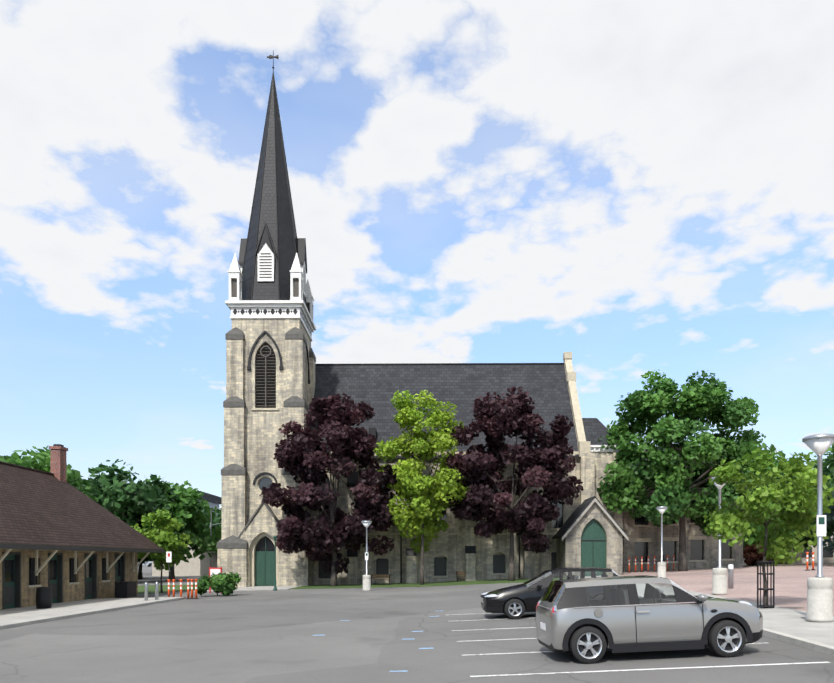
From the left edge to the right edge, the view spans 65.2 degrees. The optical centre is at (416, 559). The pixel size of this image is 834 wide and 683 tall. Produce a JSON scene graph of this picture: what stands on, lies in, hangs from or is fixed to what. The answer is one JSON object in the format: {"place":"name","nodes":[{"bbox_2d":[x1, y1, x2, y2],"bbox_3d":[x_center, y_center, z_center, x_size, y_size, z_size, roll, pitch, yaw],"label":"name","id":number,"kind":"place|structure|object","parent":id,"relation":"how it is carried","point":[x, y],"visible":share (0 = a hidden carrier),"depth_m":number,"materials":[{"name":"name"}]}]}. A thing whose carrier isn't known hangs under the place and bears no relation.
{"place":"outdoors","nodes":[
{"label":"outdoors","id":0,"kind":"place"},
{"bbox_2d":[0,549,137,609],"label":"station walls","id":1,"kind":"structure","parent":0,"point":[73,592],"depth_m":34.51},
{"bbox_2d":[2,552,124,609],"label":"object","id":2,"kind":"structure","parent":1,"relation":"in","point":[11,579],"depth_m":33.32,"materials":[{"name":"wood"}]},
{"bbox_2d":[0,461,164,575],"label":"station roof","id":3,"kind":"structure","parent":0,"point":[41,510],"depth_m":34.91,"materials":[{"name":"brown tile"}]},
{"bbox_2d":[49,444,67,481],"bbox_3d":[-22.138,-5.524,40.240,0.740,3.111,0.840,0,0,1],"label":"chimney","id":4,"kind":"object","parent":3,"relation":"on","point":[58,460],"visible":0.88,"depth_m":39.89,"materials":[{"name":"brick"}]},
{"bbox_2d":[0,565,833,682],"bbox_3d":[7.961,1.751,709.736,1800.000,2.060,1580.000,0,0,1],"label":"ground","id":5,"kind":"structure","parent":0,"point":[260,636],"depth_m":14.72,"materials":[{"name":"grey asphalt"}]},
{"bbox_2d":[0,446,77,485],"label":"tree","id":6,"kind":"object","parent":5,"relation":"on","point":[68,466],"visible":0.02,"depth_m":84.43,"materials":[{"name":"green plant"}]},
{"bbox_2d":[0,446,96,499],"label":"tree","id":7,"kind":"object","parent":5,"relation":"on","point":[28,461],"depth_m":61.84,"materials":[{"name":"green plant"}]},
{"bbox_2d":[0,597,184,629],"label":"sidewalk","id":8,"kind":"structure","parent":5,"relation":"on","point":[18,617],"depth_m":28.09,"materials":[{"name":"concrete"}]},
{"bbox_2d":[36,581,136,608],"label":"trash bins","id":9,"kind":"object","parent":8,"relation":"on","point":[125,589],"visible":0.96,"depth_m":37.45,"materials":[{"name":"black plastic"}]},
{"bbox_2d":[71,475,132,513],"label":"tree","id":10,"kind":"object","parent":5,"relation":"on","point":[82,486],"depth_m":82.45,"materials":[{"name":"green plant"}]},
{"bbox_2d":[78,459,176,533],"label":"tree","id":11,"kind":"object","parent":5,"relation":"on","point":[135,503],"visible":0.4,"depth_m":68.63,"materials":[{"name":"green plant"}]},
{"bbox_2d":[131,508,191,592],"bbox_3d":[-17.891,-0.574,45.303,3.958,6.040,3.360,0,0,-36],"label":"tree","id":12,"kind":"object","parent":5,"relation":"on","point":[165,540],"visible":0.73,"depth_m":45.10,"materials":[{"name":"green plant"}]},
{"bbox_2d":[138,553,186,578],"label":"tree","id":13,"kind":"object","parent":5,"relation":"on","point":[140,575],"visible":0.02,"depth_m":92.03,"materials":[{"name":"green plant"}]},
{"bbox_2d":[138,582,194,585],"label":"fence","id":14,"kind":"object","parent":5,"relation":"on","point":[176,583],"visible":0.14,"depth_m":67.00,"materials":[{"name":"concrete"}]},
{"bbox_2d":[114,475,221,580],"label":"tree","id":15,"kind":"object","parent":5,"relation":"on","point":[185,505],"visible":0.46,"depth_m":77.83,"materials":[{"name":"green plant"}]},
{"bbox_2d":[166,551,171,578],"bbox_3d":[-14.227,0.894,37.394,0.300,2.750,0.078,0,0,1],"label":"parking sign","id":16,"kind":"object","parent":5,"relation":"on","point":[169,556],"visible":0.83,"depth_m":37.36,"materials":[{"name":"white metal"}]},
{"bbox_2d":[138,491,221,564],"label":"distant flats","id":17,"kind":"structure","parent":5,"relation":"on","point":[213,500],"depth_m":317.30,"materials":[{"name":"stone"}]},
{"bbox_2d":[152,537,216,575],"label":"distant house","id":18,"kind":"structure","parent":5,"relation":"on","point":[196,566],"depth_m":108.25,"materials":[{"name":"paint"}]},
{"bbox_2d":[196,507,220,535],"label":"tree","id":19,"kind":"object","parent":5,"relation":"on","point":[204,513],"depth_m":127.05,"materials":[{"name":"green plant"}]},
{"bbox_2d":[202,505,221,541],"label":"tree","id":20,"kind":"object","parent":5,"relation":"on","point":[212,521],"visible":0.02,"depth_m":117.08,"materials":[{"name":"green plant"}]},
{"bbox_2d":[209,567,221,592],"bbox_3d":[-13.577,1.383,43.938,0.840,1.750,0.145,0,0,1],"label":"notice board","id":21,"kind":"object","parent":5,"relation":"on","point":[215,571],"visible":0.54,"depth_m":43.87,"materials":[{"name":"white"}]},
{"bbox_2d":[210,508,220,567],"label":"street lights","id":22,"kind":"object","parent":5,"relation":"on","point":[210,535],"visible":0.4,"depth_m":80.03,"materials":[{"name":"silver metal"}]},
{"bbox_2d":[193,572,240,595],"bbox_3d":[-11.994,1.535,39.334,2.698,1.592,2.430,0,0,-37],"label":"bush","id":23,"kind":"object","parent":5,"relation":"on","point":[224,583],"visible":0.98,"depth_m":39.10,"materials":[{"name":"green plant"}]},
{"bbox_2d":[213,509,221,537],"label":"tree","id":24,"kind":"object","parent":5,"relation":"on","point":[216,521],"visible":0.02,"depth_m":92.96,"materials":[{"name":"green plant"}]},
{"bbox_2d":[190,586,299,591],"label":"sidewalk","id":25,"kind":"structure","parent":5,"relation":"on","point":[253,588],"depth_m":48.58,"materials":[{"name":"concrete"}]},
{"bbox_2d":[217,318,315,586],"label":"church tower","id":26,"kind":"structure","parent":5,"relation":"on","point":[252,438],"depth_m":52.58,"materials":[{"name":"beige stone"}]},
{"bbox_2d":[255,342,275,585],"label":"windows","id":27,"kind":"structure","parent":26,"relation":"in","point":[265,378],"depth_m":53.11,"materials":[{"name":"black wood"}]},
{"bbox_2d":[225,300,315,341],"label":"cornice","id":28,"kind":"structure","parent":26,"relation":"attached to","point":[258,309],"depth_m":52.86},
{"bbox_2d":[228,51,313,319],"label":"church spire","id":29,"kind":"structure","parent":26,"relation":"on","point":[272,261],"depth_m":54.14,"materials":[{"name":"black tile"}]},
{"bbox_2d":[247,331,309,484],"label":"church tower mouldings","id":30,"kind":"object","parent":26,"relation":"attached to","point":[249,366],"visible":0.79,"depth_m":52.82,"materials":[{"name":"grey stone"}]},
{"bbox_2d":[273,536,276,590],"bbox_3d":[-9.947,0.267,45.715,0.320,3.837,0.320,0,0,1],"label":"green post","id":31,"kind":"object","parent":5,"relation":"on","point":[275,587],"visible":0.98,"depth_m":45.67,"materials":[{"name":"teal metal"}]},
{"bbox_2d":[259,393,405,586],"bbox_3d":[-6.202,-5.243,49.945,11.750,14.919,7.930,0,0,1],"label":"purple maple tree","id":32,"kind":"object","parent":5,"relation":"on","point":[321,538],"visible":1,"depth_m":49.00,"materials":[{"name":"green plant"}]},
{"bbox_2d":[361,520,371,590],"bbox_3d":[-3.287,-0.246,42.577,0.720,4.596,0.720,0,0,1],"label":"lot lamp","id":33,"kind":"object","parent":5,"relation":"on","point":[366,577],"visible":1,"depth_m":42.41,"materials":[{"name":"silver metal"}]},
{"bbox_2d":[312,616,432,671],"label":"paint marks","id":34,"kind":"object","parent":5,"relation":"on","point":[398,670],"visible":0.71,"depth_m":14.36},
{"bbox_2d":[373,390,469,584],"bbox_3d":[0.352,-5.382,49.754,7.288,14.925,6.077,0,0,1],"label":"lime tree","id":35,"kind":"object","parent":5,"relation":"on","point":[421,514],"visible":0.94,"depth_m":48.80,"materials":[{"name":"green plant"}]},
{"bbox_2d":[145,564,733,600],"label":"bollards","id":36,"kind":"object","parent":5,"relation":"on","point":[730,575],"visible":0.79,"depth_m":28.91,"materials":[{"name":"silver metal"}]},
{"bbox_2d":[310,367,594,584],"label":"church nave","id":37,"kind":"structure","parent":5,"relation":"on","point":[478,565],"depth_m":54.22,"materials":[{"name":"stone"}]},
{"bbox_2d":[308,363,579,582],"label":"church roof","id":38,"kind":"structure","parent":37,"relation":"on","point":[462,387],"depth_m":58.43,"materials":[{"name":"grey tile"}]},
{"bbox_2d":[311,451,578,579],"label":"church nave trim","id":39,"kind":"structure","parent":37,"relation":"attached to","point":[382,566],"depth_m":54.45,"materials":[{"name":"beige stone"}]},
{"bbox_2d":[563,352,589,459],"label":"gable parapet","id":40,"kind":"structure","parent":37,"relation":"attached to","point":[583,445],"depth_m":56.63,"materials":[{"name":"stone"}]},
{"bbox_2d":[138,565,797,593],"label":"grass","id":41,"kind":"structure","parent":5,"relation":"on","point":[141,589],"depth_m":50.12,"materials":[{"name":"green plant"}]},
{"bbox_2d":[371,574,390,584],"bbox_3d":[-2.874,1.616,51.271,1.600,0.860,0.490,0,0,1],"label":"bench","id":42,"kind":"object","parent":41,"relation":"on","point":[389,577],"visible":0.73,"depth_m":51.45,"materials":[{"name":"brown wood"}]},
{"bbox_2d":[456,571,464,580],"bbox_3d":[3.999,1.399,53.559,1.600,0.860,0.490,0,0,1],"label":"bench","id":43,"kind":"object","parent":41,"relation":"on","point":[460,572],"visible":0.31,"depth_m":53.76,"materials":[{"name":"brown wood"}]},
{"bbox_2d":[167,552,814,598],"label":"traffic delineator posts","id":44,"kind":"object","parent":5,"relation":"on","point":[181,580],"visible":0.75,"depth_m":37.28,"materials":[{"name":"orange plastic"}]},
{"bbox_2d":[442,386,583,580],"bbox_3d":[7.272,-5.535,49.427,11.236,14.669,7.966,0,0,1],"label":"purple maple tree","id":45,"kind":"object","parent":5,"relation":"on","point":[542,465],"visible":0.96,"depth_m":48.59,"materials":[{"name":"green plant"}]},
{"bbox_2d":[481,567,618,618],"bbox_3d":[4.407,1.040,21.031,4.645,1.510,2.179,-2,0,1],"label":"black sedan car","id":46,"kind":"object","parent":5,"relation":"on","point":[516,601],"visible":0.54,"depth_m":20.26,"materials":[{"name":"black paint"}]},
{"bbox_2d":[556,502,621,577],"bbox_3d":[13.774,-1.357,52.400,4.399,6.550,3.550,0,0,1],"label":"church porch","id":47,"kind":"object","parent":5,"relation":"on","point":[568,552],"visible":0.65,"depth_m":50.63,"materials":[{"name":"stone"}]},
{"bbox_2d":[552,496,627,575],"bbox_3d":[13.772,-1.767,52.230,5.099,6.270,3.890,0,0,1],"label":"entrance","id":48,"kind":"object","parent":5,"relation":"on","point":[593,544],"depth_m":50.92,"materials":[{"name":"green wood"}]},
{"bbox_2d":[590,452,622,572],"bbox_3d":[15.594,-3.489,56.454,2.935,11.941,4.900,0,0,1],"label":"church annex","id":49,"kind":"object","parent":5,"relation":"on","point":[602,459],"visible":0.18,"depth_m":54.30,"materials":[{"name":"stone"}]},
{"bbox_2d":[582,418,619,451],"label":"roof","id":50,"kind":"structure","parent":49,"relation":"on","point":[595,429],"depth_m":54.88,"materials":[{"name":"grey tile"}]},
{"bbox_2d":[452,613,830,676],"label":"stall lines","id":51,"kind":"object","parent":5,"relation":"on","point":[605,670],"visible":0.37,"depth_m":10.76,"materials":[{"name":"paint"}]},
{"bbox_2d":[535,571,762,663],"bbox_3d":[4.320,0.978,12.451,3.875,1.634,2.120,-2,0,-1],"label":"silver car","id":52,"kind":"object","parent":5,"relation":"on","point":[623,617],"visible":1,"depth_m":11.61,"materials":[{"name":"grey metal"}]},
{"bbox_2d":[625,449,734,563],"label":"parish hall trim","id":53,"kind":"structure","parent":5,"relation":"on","point":[669,548],"depth_m":57.75,"materials":[{"name":"beige stone"}]},
{"bbox_2d":[623,478,742,571],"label":"parish hall","id":54,"kind":"structure","parent":5,"relation":"on","point":[710,548],"depth_m":57.53,"materials":[{"name":"brown stone"}]},
{"bbox_2d":[596,369,785,570],"bbox_3d":[22.035,-7.178,53.518,14.300,16.734,11.464,0,0,1],"label":"tree","id":55,"kind":"object","parent":5,"relation":"on","point":[692,404],"visible":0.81,"depth_m":51.38,"materials":[{"name":"green plant"}]},
{"bbox_2d":[579,576,833,645],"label":"walk","id":56,"kind":"structure","parent":5,"relation":"on","point":[793,622],"depth_m":15.22,"materials":[{"name":"concrete"}]},
{"bbox_2d":[757,561,774,607],"bbox_3d":[10.287,0.738,19.220,0.470,1.380,0.458,0,0,1],"label":"tree guard","id":57,"kind":"object","parent":56,"relation":"on","point":[763,589],"visible":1,"depth_m":19.12,"materials":[{"name":"black metal"}]},
{"bbox_2d":[802,434,833,621],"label":"plaza lamp","id":58,"kind":"object","parent":56,"relation":"on","point":[819,597],"depth_m":15.27,"materials":[{"name":"silver metal"}]},
{"bbox_2d":[610,563,833,615],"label":"plaza pavers","id":59,"kind":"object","parent":5,"relation":"on","point":[791,588],"visible":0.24,"depth_m":34.31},
{"bbox_2d":[711,477,727,594],"bbox_3d":[11.812,-0.933,25.421,0.720,4.600,0.720,0,0,1],"label":"plaza lamp","id":60,"kind":"object","parent":59,"relation":"on","point":[719,580],"depth_m":25.26,"materials":[{"name":"silver metal"}]},
{"bbox_2d":[639,595,833,655],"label":"kerb","id":61,"kind":"structure","parent":5,"relation":"on","point":[810,644],"depth_m":12.56,"materials":[{"name":"grey concrete"}]},
{"bbox_2d":[743,543,788,565],"bbox_3d":[30.968,-0.406,59.147,3.347,2.262,4.728,0,0,-20],"label":"rusty shrub","id":62,"kind":"object","parent":5,"relation":"on","point":[751,557],"visible":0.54,"depth_m":58.69,"materials":[{"name":"brown plant"}]},
{"bbox_2d":[703,448,833,607],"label":"tree","id":63,"kind":"object","parent":5,"relation":"on","point":[726,522],"visible":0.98,"depth_m":19.05,"materials":[{"name":"green plant"}]},
{"bbox_2d":[764,449,788,563],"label":"tree","id":64,"kind":"object","parent":5,"relation":"on","point":[777,461],"depth_m":93.26,"materials":[{"name":"green plant"}]},
{"bbox_2d":[743,484,816,564],"bbox_3d":[34.812,-3.493,64.977,9.537,8.456,8.906,0,0,35],"label":"tree","id":65,"kind":"object","parent":5,"relation":"on","point":[750,541],"visible":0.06,"depth_m":63.05,"materials":[{"name":"green plant"}]},
{"bbox_2d":[743,532,833,562],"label":"distant shops","id":66,"kind":"structure","parent":5,"relation":"on","point":[828,557],"depth_m":99.08,"materials":[{"name":"paint"}]},
{"bbox_2d":[765,472,833,564],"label":"tree","id":67,"kind":"object","parent":5,"relation":"on","point":[828,529],"visible":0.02,"depth_m":72.68,"materials":[{"name":"green plant"}]},
{"bbox_2d":[774,463,832,543],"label":"tree","id":68,"kind":"object","parent":5,"relation":"on","point":[830,532],"depth_m":83.55,"materials":[{"name":"green plant"}]},
{"bbox_2d":[808,445,833,528],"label":"tree","id":69,"kind":"object","parent":5,"relation":"on","point":[826,471],"visible":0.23,"depth_m":74.94,"materials":[{"name":"green plant"}]},
{"bbox_2d":[822,491,833,554],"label":"tree","id":70,"kind":"object","parent":5,"relation":"on","point":[829,518],"visible":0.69,"depth_m":56.30,"materials":[{"name":"green plant"}]},
{"bbox_2d":[824,443,833,520],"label":"tree","id":71,"kind":"object","parent":5,"relation":"on","point":[830,457],"visible":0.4,"depth_m":62.81,"materials":[{"name":"green plant"}]},
{"bbox_2d":[0,0,833,507],"label":"sky","id":72,"kind":"structure","parent":0,"point":[631,189],"materials":[{"name":"blue"}]},
{"bbox_2d":[656,506,667,577],"bbox_3d":[15.630,-1.085,41.603,0.720,4.600,0.720,0,0,1],"label":"plaza lamp","id":73,"kind":"object","parent":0,"point":[661,568],"depth_m":41.45,"materials":[{"name":"silver metal"}]}
]}

